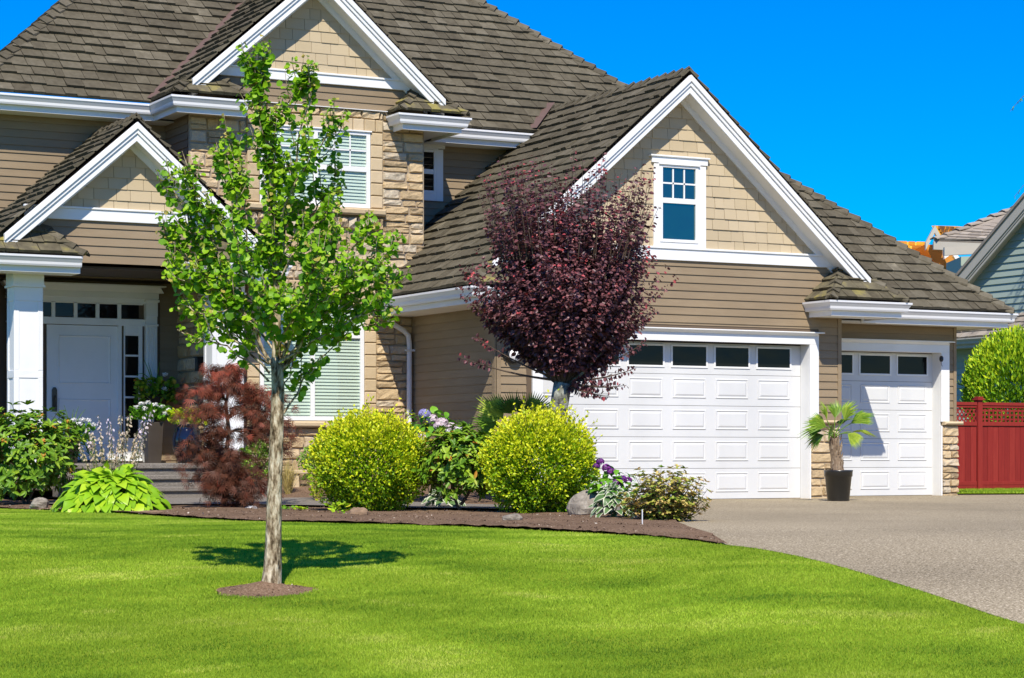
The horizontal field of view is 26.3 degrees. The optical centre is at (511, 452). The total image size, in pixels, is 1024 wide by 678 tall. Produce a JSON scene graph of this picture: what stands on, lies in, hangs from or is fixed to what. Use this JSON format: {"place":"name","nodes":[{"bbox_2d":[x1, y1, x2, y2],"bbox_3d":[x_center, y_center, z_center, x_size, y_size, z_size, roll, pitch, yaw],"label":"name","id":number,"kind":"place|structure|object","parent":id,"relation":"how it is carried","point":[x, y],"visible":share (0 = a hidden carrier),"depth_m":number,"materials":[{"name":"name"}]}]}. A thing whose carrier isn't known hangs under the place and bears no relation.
{"place":"outdoors","nodes":[
{"label":"outdoors","id":0,"kind":"place"},
{"bbox_2d":[49,481,636,510],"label":"walkway","id":1,"kind":"structure","parent":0,"point":[298,501],"depth_m":29.28,"materials":[{"name":"grey concrete"}]},
{"bbox_2d":[0,488,1023,677],"bbox_3d":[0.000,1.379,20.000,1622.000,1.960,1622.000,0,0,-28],"label":"ground","id":2,"kind":"structure","parent":0,"point":[501,527],"depth_m":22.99,"materials":[{"name":"green plant"}]},
{"bbox_2d":[4,463,266,497],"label":"porch steps","id":3,"kind":"structure","parent":2,"relation":"on","point":[165,479],"depth_m":31.55,"materials":[{"name":"grey concrete"}]},
{"bbox_2d":[47,406,96,463],"bbox_3d":[-6.436,-0.269,31.725,0.821,0.846,0.510,0,0,-28],"label":"flower pot","id":4,"kind":"object","parent":3,"relation":"on","point":[92,427],"visible":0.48,"depth_m":31.69,"materials":[{"name":"brown metal"}]},
{"bbox_2d":[128,400,171,462],"bbox_3d":[-5.476,-0.322,33.309,0.676,0.952,0.390,0,0,-28],"label":"planter","id":5,"kind":"object","parent":3,"relation":"on","point":[153,448],"visible":0.93,"depth_m":33.28,"materials":[{"name":"grey metal"}]},
{"bbox_2d":[133,358,179,462],"bbox_3d":[-5.580,-0.659,34.290,0.708,1.626,0.477,0,0,-28],"label":"potted plant","id":6,"kind":"object","parent":3,"relation":"on","point":[165,396],"visible":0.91,"depth_m":34.19,"materials":[{"name":"green plant"}]},
{"bbox_2d":[165,407,207,462],"bbox_3d":[-4.885,-0.269,32.903,0.625,0.845,0.450,0,0,-28],"label":"glazed urn","id":7,"kind":"object","parent":3,"relation":"on","point":[181,432],"visible":0.45,"depth_m":32.75,"materials":[{"name":"blue ceramic"}]},
{"bbox_2d":[216,581,318,597],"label":"tree mulch","id":8,"kind":"object","parent":2,"relation":"on","point":[261,588],"visible":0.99,"depth_m":15.84,"materials":[{"name":"brown wood"}]},
{"bbox_2d":[155,34,411,583],"bbox_3d":[-1.663,-0.988,15.962,1.740,4.074,1.756,0,0,-28],"label":"young tree","id":9,"kind":"object","parent":2,"relation":"on","point":[330,287],"visible":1,"depth_m":15.93,"materials":[{"name":"green plant"}]},
{"bbox_2d":[0,474,726,595],"bbox_3d":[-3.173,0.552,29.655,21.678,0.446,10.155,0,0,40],"label":"planting bed","id":10,"kind":"object","parent":2,"relation":"on","point":[656,530],"visible":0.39,"depth_m":24.18,"materials":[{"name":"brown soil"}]},
{"bbox_2d":[29,497,48,509],"bbox_3d":[-6.023,0.675,28.009,0.248,0.225,0.229,0,0,-28],"label":"rock","id":11,"kind":"object","parent":10,"relation":"on","point":[38,503],"visible":0.65,"depth_m":27.93,"materials":[{"name":"grey stone"}]},
{"bbox_2d":[0,400,92,503],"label":"rhododendron","id":12,"kind":"object","parent":10,"relation":"on","point":[45,450],"visible":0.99,"depth_m":29.27,"materials":[{"name":"green plant"}]},
{"bbox_2d":[49,409,171,514],"bbox_3d":[-4.954,0.148,27.092,1.434,1.401,1.388,0,0,-28],"label":"hosta","id":13,"kind":"object","parent":10,"relation":"on","point":[105,488],"visible":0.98,"depth_m":26.85,"materials":[{"name":"green plant"}]},
{"bbox_2d":[137,510,163,514],"bbox_3d":[-4.298,0.715,26.212,0.350,0.060,0.214,0,0,4],"label":"rock","id":14,"kind":"object","parent":10,"relation":"on","point":[138,512],"visible":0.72,"depth_m":26.14,"materials":[{"name":"brown stone"}]},
{"bbox_2d":[165,356,303,508],"bbox_3d":[-3.542,-0.181,28.168,1.886,2.107,1.022,0,0,-12],"label":"japanese maple","id":15,"kind":"object","parent":10,"relation":"on","point":[226,475],"visible":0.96,"depth_m":28.12,"materials":[{"name":"red plant"}]},
{"bbox_2d":[242,438,268,478],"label":"feathery shrub","id":16,"kind":"object","parent":10,"relation":"on","point":[265,454],"visible":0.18,"depth_m":32.06,"materials":[{"name":"green plant"}]},
{"bbox_2d":[282,505,293,509],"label":"seedling","id":17,"kind":"object","parent":10,"relation":"on","point":[284,507],"visible":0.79,"depth_m":27.29,"materials":[{"name":"green plant"}]},
{"bbox_2d":[282,457,302,493],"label":"feather grass","id":18,"kind":"object","parent":10,"relation":"on","point":[288,480],"depth_m":30.57,"materials":[{"name":"beige plant"}]},
{"bbox_2d":[293,506,307,509],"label":"seedling","id":19,"kind":"object","parent":10,"relation":"on","point":[300,507],"visible":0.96,"depth_m":27.16,"materials":[{"name":"green plant"}]},
{"bbox_2d":[289,470,313,486],"bbox_3d":[-2.950,0.385,31.300,0.440,0.285,0.240,0,0,0],"label":"stone bench","id":20,"kind":"object","parent":10,"relation":"on","point":[298,476],"visible":0.18,"depth_m":31.21,"materials":[{"name":"beige stone"}]},
{"bbox_2d":[296,444,317,480],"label":"boxwood","id":21,"kind":"object","parent":10,"relation":"on","point":[303,456],"visible":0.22,"depth_m":31.94,"materials":[{"name":"green plant"}]},
{"bbox_2d":[301,467,322,499],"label":"feather grass","id":22,"kind":"object","parent":10,"relation":"on","point":[315,493],"depth_m":29.55,"materials":[{"name":"green plant"}]},
{"bbox_2d":[323,501,351,512],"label":"seedling","id":23,"kind":"object","parent":10,"relation":"on","point":[338,504],"visible":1,"depth_m":25.68,"materials":[{"name":"green plant"}]},
{"bbox_2d":[348,507,368,514],"bbox_3d":[-1.751,0.696,24.994,0.242,0.160,0.226,0,0,-28],"label":"rock","id":24,"kind":"object","parent":10,"relation":"on","point":[359,511],"visible":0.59,"depth_m":24.93,"materials":[{"name":"beige stone"}]},
{"bbox_2d":[301,394,432,510],"bbox_3d":[-1.675,0.058,26.819,1.656,1.577,1.618,0,0,-28],"label":"golden bush","id":25,"kind":"object","parent":10,"relation":"on","point":[389,440],"visible":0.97,"depth_m":26.46,"materials":[{"name":"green plant"}]},
{"bbox_2d":[409,406,467,500],"bbox_3d":[-1.027,0.050,29.186,1.135,1.360,0.972,0,0,-5],"label":"hydrangea","id":26,"kind":"object","parent":10,"relation":"on","point":[430,418],"visible":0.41,"depth_m":28.91,"materials":[{"name":"green plant"}]},
{"bbox_2d":[421,488,465,508],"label":"hosta","id":27,"kind":"object","parent":10,"relation":"on","point":[432,498],"visible":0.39,"depth_m":27.81,"materials":[{"name":"green plant"}]},
{"bbox_2d":[406,421,494,509],"bbox_3d":[-0.630,0.185,26.605,1.277,1.149,1.125,0,0,-28],"label":"rhododendron","id":28,"kind":"object","parent":10,"relation":"on","point":[454,453],"visible":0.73,"depth_m":26.34,"materials":[{"name":"green plant"}]},
{"bbox_2d":[470,391,549,503],"bbox_3d":[0.006,-0.053,29.190,1.239,1.608,0.458,0,0,11],"label":"fan palm","id":29,"kind":"object","parent":10,"relation":"on","point":[493,411],"visible":0.53,"depth_m":29.16,"materials":[{"name":"green plant"}]},
{"bbox_2d":[502,513,522,520],"bbox_3d":[-0.003,0.700,22.910,0.228,0.141,0.214,0,0,-28],"label":"rock","id":30,"kind":"object","parent":10,"relation":"on","point":[514,516],"visible":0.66,"depth_m":22.82,"materials":[{"name":"grey stone"}]},
{"bbox_2d":[475,389,602,513],"bbox_3d":[0.340,0.049,26.001,1.576,1.638,1.464,0,0,-28],"label":"golden bush","id":31,"kind":"object","parent":10,"relation":"on","point":[548,441],"visible":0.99,"depth_m":25.66,"materials":[{"name":"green plant"}]},
{"bbox_2d":[455,146,678,502],"bbox_3d":[0.684,-1.506,28.018,2.793,4.686,2.351,0,0,-28],"label":"purple plum tree","id":32,"kind":"object","parent":10,"relation":"on","point":[559,314],"visible":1,"depth_m":27.65,"materials":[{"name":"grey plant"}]},
{"bbox_2d":[566,489,604,514],"bbox_3d":[0.852,0.616,24.989,0.426,0.404,0.428,0,0,-28],"label":"boulder","id":33,"kind":"object","parent":10,"relation":"on","point":[580,503],"visible":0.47,"depth_m":24.84,"materials":[{"name":"grey stone"}]},
{"bbox_2d":[585,458,639,513],"bbox_3d":[1.137,0.404,25.014,0.719,0.695,0.689,0,0,-28],"label":"hydrangea","id":34,"kind":"object","parent":10,"relation":"on","point":[612,471],"visible":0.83,"depth_m":24.87,"materials":[{"name":"green plant"}]},
{"bbox_2d":[588,481,639,517],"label":"hosta","id":35,"kind":"object","parent":10,"relation":"on","point":[607,498],"visible":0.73,"depth_m":23.90,"materials":[{"name":"green plant"}]},
{"bbox_2d":[617,464,713,521],"bbox_3d":[1.625,0.443,23.297,0.995,0.661,0.753,0,0,17],"label":"azalea bush","id":36,"kind":"object","parent":10,"relation":"on","point":[662,500],"visible":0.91,"depth_m":23.16,"materials":[{"name":"green plant"}]},
{"bbox_2d":[0,0,1017,498],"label":"house","id":37,"kind":"structure","parent":2,"relation":"on","point":[784,304],"depth_m":34.25,"materials":[{"name":"beige"}]},
{"bbox_2d":[46,324,117,459],"bbox_3d":[-6.638,-0.934,33.994,1.126,2.086,0.130,0,0,-28],"label":"front door","id":38,"kind":"structure","parent":37,"relation":"in","point":[82,360],"depth_m":34.05,"materials":[{"name":"white paint"}]},
{"bbox_2d":[259,306,363,420],"bbox_3d":[-3.094,-1.402,34.023,1.780,1.802,0.095,0,0,-28],"label":"window","id":39,"kind":"structure","parent":37,"relation":"in","point":[340,384],"depth_m":34.19,"materials":[{"name":"white paint"}]},
{"bbox_2d":[259,124,371,208],"bbox_3d":[-3.048,-4.442,34.048,1.885,1.212,0.095,0,0,-28],"label":"window","id":40,"kind":"structure","parent":37,"relation":"in","point":[354,149],"depth_m":34.32,"materials":[{"name":"white paint"}]},
{"bbox_2d":[424,141,444,201],"bbox_3d":[-1.508,-4.641,36.063,0.890,0.980,0.075,0,0,-28],"label":"window","id":41,"kind":"structure","parent":37,"relation":"in","point":[434,171],"depth_m":36.18,"materials":[{"name":"white paint"}]},
{"bbox_2d":[543,341,799,498],"bbox_3d":[2.470,-0.496,33.988,4.820,2.425,0.064,0,0,-28],"label":"garage door","id":42,"kind":"structure","parent":37,"relation":"in","point":[719,433],"depth_m":34.27,"materials":[{"name":"white paint"}]},
{"bbox_2d":[649,154,709,248],"bbox_3d":[2.579,-3.856,33.729,1.070,1.400,0.085,0,0,-28],"label":"window","id":43,"kind":"structure","parent":37,"relation":"in","point":[679,186],"depth_m":33.73,"materials":[{"name":"white paint"}]},
{"bbox_2d":[839,352,931,495],"bbox_3d":[6.100,-0.486,36.985,2.440,2.405,0.064,0,0,-28],"label":"garage door","id":44,"kind":"structure","parent":37,"relation":"in","point":[903,440],"depth_m":37.11,"materials":[{"name":"white paint"}]},
{"bbox_2d":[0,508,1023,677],"bbox_3d":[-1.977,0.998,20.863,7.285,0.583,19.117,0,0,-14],"label":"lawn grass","id":45,"kind":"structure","parent":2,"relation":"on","point":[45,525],"depth_m":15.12,"materials":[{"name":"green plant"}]},
{"bbox_2d":[957,397,1023,488],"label":"wooden fence","id":46,"kind":"object","parent":2,"relation":"on","point":[991,454],"visible":0.24,"depth_m":43.11,"materials":[{"name":"red wood"}]},
{"bbox_2d":[957,324,1023,421],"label":"globe cedar","id":47,"kind":"object","parent":2,"relation":"on","point":[988,356],"visible":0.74,"depth_m":46.47,"materials":[{"name":"green plant"}]},
{"bbox_2d":[0,0,1023,256],"label":"sky","id":48,"kind":"structure","parent":0,"point":[898,113],"materials":[{"name":"blue"}]},
{"bbox_2d":[641,495,1023,623],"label":"driveway","id":49,"kind":"structure","parent":0,"point":[966,550],"depth_m":19.86,"materials":[{"name":"beige concrete"}]},
{"bbox_2d":[800,400,876,500],"bbox_3d":[4.899,-0.048,32.974,1.082,1.545,0.904,0,0,-28],"label":"potted palm","id":50,"kind":"object","parent":49,"relation":"on","point":[838,477],"visible":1,"depth_m":33.00,"materials":[{"name":"green plant"}]},
{"bbox_2d":[899,225,961,268],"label":"house","id":51,"kind":"structure","parent":0,"point":[925,248],"depth_m":77.00,"materials":[{"name":"white paint"}]},
{"bbox_2d":[930,193,1023,421],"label":"neighbour house","id":52,"kind":"structure","parent":0,"point":[993,245],"depth_m":54.66,"materials":[{"name":"blue"}]},
{"bbox_2d":[957,487,1023,493],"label":"side grass","id":53,"kind":"structure","parent":0,"point":[997,490],"depth_m":40.19,"materials":[{"name":"green plant"}]}
]}

